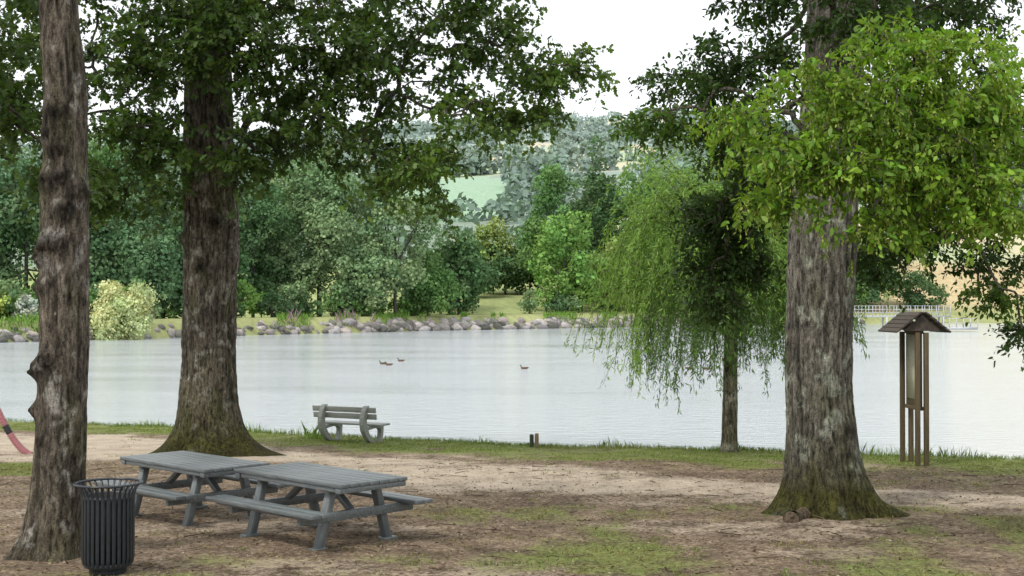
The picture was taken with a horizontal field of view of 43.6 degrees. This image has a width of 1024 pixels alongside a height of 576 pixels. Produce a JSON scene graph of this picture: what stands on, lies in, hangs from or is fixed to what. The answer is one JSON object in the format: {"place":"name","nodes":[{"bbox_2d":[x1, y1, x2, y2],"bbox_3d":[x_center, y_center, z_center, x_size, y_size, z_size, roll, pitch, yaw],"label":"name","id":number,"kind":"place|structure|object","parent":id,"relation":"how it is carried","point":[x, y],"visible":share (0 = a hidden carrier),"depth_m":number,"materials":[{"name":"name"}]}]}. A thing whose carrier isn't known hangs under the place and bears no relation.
{"place":"outdoors","nodes":[
{"label":"outdoors","id":0,"kind":"place"},
{"bbox_2d":[0,118,1023,575],"bbox_3d":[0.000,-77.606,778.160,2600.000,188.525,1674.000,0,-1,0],"label":"ground","id":1,"kind":"structure","parent":0,"point":[958,546],"depth_m":16.98,"materials":[{"name":"brown soil"}]},
{"bbox_2d":[0,291,10,312],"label":"golden bush","id":2,"kind":"object","parent":1,"relation":"on","point":[4,299],"visible":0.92,"depth_m":132.71,"materials":[{"name":"yellow plant"}]},
{"bbox_2d":[0,408,32,453],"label":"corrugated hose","id":3,"kind":"object","parent":1,"relation":"on","point":[18,445],"visible":0.92,"depth_m":26.56,"materials":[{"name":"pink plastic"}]},
{"bbox_2d":[12,294,38,319],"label":"silver bush","id":4,"kind":"object","parent":1,"relation":"on","point":[30,303],"visible":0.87,"depth_m":133.15,"materials":[{"name":"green plant"}]},
{"bbox_2d":[73,477,142,575],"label":"litter bin","id":5,"kind":"object","parent":1,"relation":"on","point":[108,532],"visible":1,"depth_m":12.33,"materials":[{"name":"metal"}]},
{"bbox_2d":[0,0,247,561],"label":"oak tree","id":6,"kind":"object","parent":1,"relation":"on","point":[57,371],"visible":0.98,"depth_m":13.31,"materials":[{"name":"brown plant"}]},
{"bbox_2d":[89,279,158,340],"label":"pale willow bush","id":7,"kind":"object","parent":1,"relation":"on","point":[109,314],"visible":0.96,"depth_m":135.41,"materials":[{"name":"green plant"}]},
{"bbox_2d":[93,450,290,525],"bbox_3d":[-4.140,2.620,16.615,2.020,0.786,1.738,-1,-1,44],"label":"picnic table","id":8,"kind":"object","parent":1,"relation":"on","point":[199,470],"visible":0.75,"depth_m":16.32,"materials":[{"name":"grey wood"}]},
{"bbox_2d":[0,0,620,456],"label":"oak tree","id":9,"kind":"object","parent":1,"relation":"on","point":[212,158],"visible":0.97,"depth_m":24.59,"materials":[{"name":"green plant"}]},
{"bbox_2d":[297,421,331,438],"bbox_3d":[-4.708,3.384,30.488,0.833,0.437,0.804,0,-1,0],"label":"shore weed","id":10,"kind":"object","parent":1,"relation":"on","point":[307,434],"visible":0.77,"depth_m":30.55,"materials":[{"name":"green plant"}]},
{"bbox_2d":[205,462,432,550],"bbox_3d":[-2.240,2.531,14.816,2.020,0.786,1.738,-1,-1,44],"label":"picnic table","id":11,"kind":"object","parent":1,"relation":"on","point":[334,483],"visible":0.98,"depth_m":14.57,"materials":[{"name":"grey wood"}]},
{"bbox_2d":[312,404,389,442],"bbox_3d":[-3.777,3.155,29.881,1.780,0.880,0.869,0,-1,27],"label":"park bench","id":12,"kind":"object","parent":1,"relation":"on","point":[363,416],"visible":0.97,"depth_m":29.76,"materials":[{"name":"grey plastic"}]},
{"bbox_2d":[0,307,785,334],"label":"bank plants","id":13,"kind":"object","parent":1,"relation":"on","point":[340,316],"visible":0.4,"depth_m":165.61,"materials":[{"name":"green plant"}]},
{"bbox_2d":[0,315,864,342],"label":"bank rocks","id":14,"kind":"object","parent":1,"relation":"on","point":[429,324],"visible":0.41,"depth_m":179.66,"materials":[{"name":"grey stone"}]},
{"bbox_2d":[0,128,949,319],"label":"distant trees","id":15,"kind":"object","parent":1,"relation":"on","point":[467,270],"visible":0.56,"depth_m":182.49,"materials":[{"name":"green plant"}]},
{"bbox_2d":[0,105,1023,268],"bbox_3d":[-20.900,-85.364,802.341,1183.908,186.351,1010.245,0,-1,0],"label":"hillside forest","id":16,"kind":"object","parent":1,"relation":"on","point":[521,169],"visible":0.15,"depth_m":565.69,"materials":[{"name":"green plant"}]},
{"bbox_2d":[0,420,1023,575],"bbox_3d":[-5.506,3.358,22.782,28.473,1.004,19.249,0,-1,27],"label":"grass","id":17,"kind":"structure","parent":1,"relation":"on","point":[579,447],"depth_m":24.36,"materials":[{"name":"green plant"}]},
{"bbox_2d":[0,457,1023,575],"bbox_3d":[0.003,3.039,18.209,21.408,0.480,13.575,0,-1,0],"label":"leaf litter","id":18,"kind":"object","parent":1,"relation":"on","point":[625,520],"visible":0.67,"depth_m":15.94,"materials":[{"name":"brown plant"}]},
{"bbox_2d":[0,462,1023,575],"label":"fallen twigs","id":19,"kind":"object","parent":1,"relation":"on","point":[983,467],"visible":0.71,"depth_m":16.18,"materials":[{"name":"brown wood"}]},
{"bbox_2d":[6,418,1023,459],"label":"shore grass","id":20,"kind":"structure","parent":1,"relation":"on","point":[602,444],"depth_m":28.09,"materials":[{"name":"green plant"}]},
{"bbox_2d":[530,433,538,446],"bbox_3d":[0.485,3.374,27.956,0.200,0.395,0.090,0,-1,0],"label":"mooring post","id":21,"kind":"object","parent":1,"relation":"on","point":[536,440],"visible":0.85,"depth_m":27.92,"materials":[{"name":"wood"}]},
{"bbox_2d":[562,132,893,452],"bbox_3d":[4.637,0.115,26.836,6.889,7.114,7.303,-1,-1,44],"label":"weeping willow","id":22,"kind":"object","parent":1,"relation":"on","point":[732,348],"visible":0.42,"depth_m":26.11,"materials":[{"name":"green plant"}]},
{"bbox_2d":[783,507,811,522],"bbox_3d":[3.562,2.941,16.113,0.217,0.315,0.739,0,-1,31],"label":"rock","id":23,"kind":"object","parent":1,"relation":"on","point":[804,512],"visible":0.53,"depth_m":16.00,"materials":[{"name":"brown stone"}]},
{"bbox_2d":[601,0,1023,520],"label":"hornbeam tree","id":24,"kind":"object","parent":1,"relation":"on","point":[820,179],"visible":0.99,"depth_m":16.34,"materials":[{"name":"green plant"}]},
{"bbox_2d":[878,311,951,466],"bbox_3d":[7.500,1.882,23.876,1.018,2.882,1.120,0,-1,-1],"label":"notice board","id":25,"kind":"object","parent":1,"relation":"on","point":[916,328],"visible":0.92,"depth_m":23.50,"materials":[{"name":"brown wood"}]},
{"bbox_2d":[0,323,1023,458],"bbox_3d":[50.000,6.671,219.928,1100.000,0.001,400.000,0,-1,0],"label":"lake water","id":26,"kind":"structure","parent":0,"point":[464,384],"depth_m":55.77,"materials":[{"name":"grey liquid"}]},
{"bbox_2d":[854,306,977,329],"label":"footbridge","id":27,"kind":"object","parent":26,"relation":"in","point":[929,312],"visible":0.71,"depth_m":180.94,"materials":[{"name":"metal"}]},
{"bbox_2d":[0,0,1023,143],"label":"sky","id":28,"kind":"structure","parent":0,"point":[637,30],"materials":[{"name":"white"}]},
{"bbox_2d":[297,5,759,49],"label":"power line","id":29,"kind":"object","parent":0,"point":[559,48],"visible":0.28,"depth_m":300.81,"materials":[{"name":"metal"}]}
]}

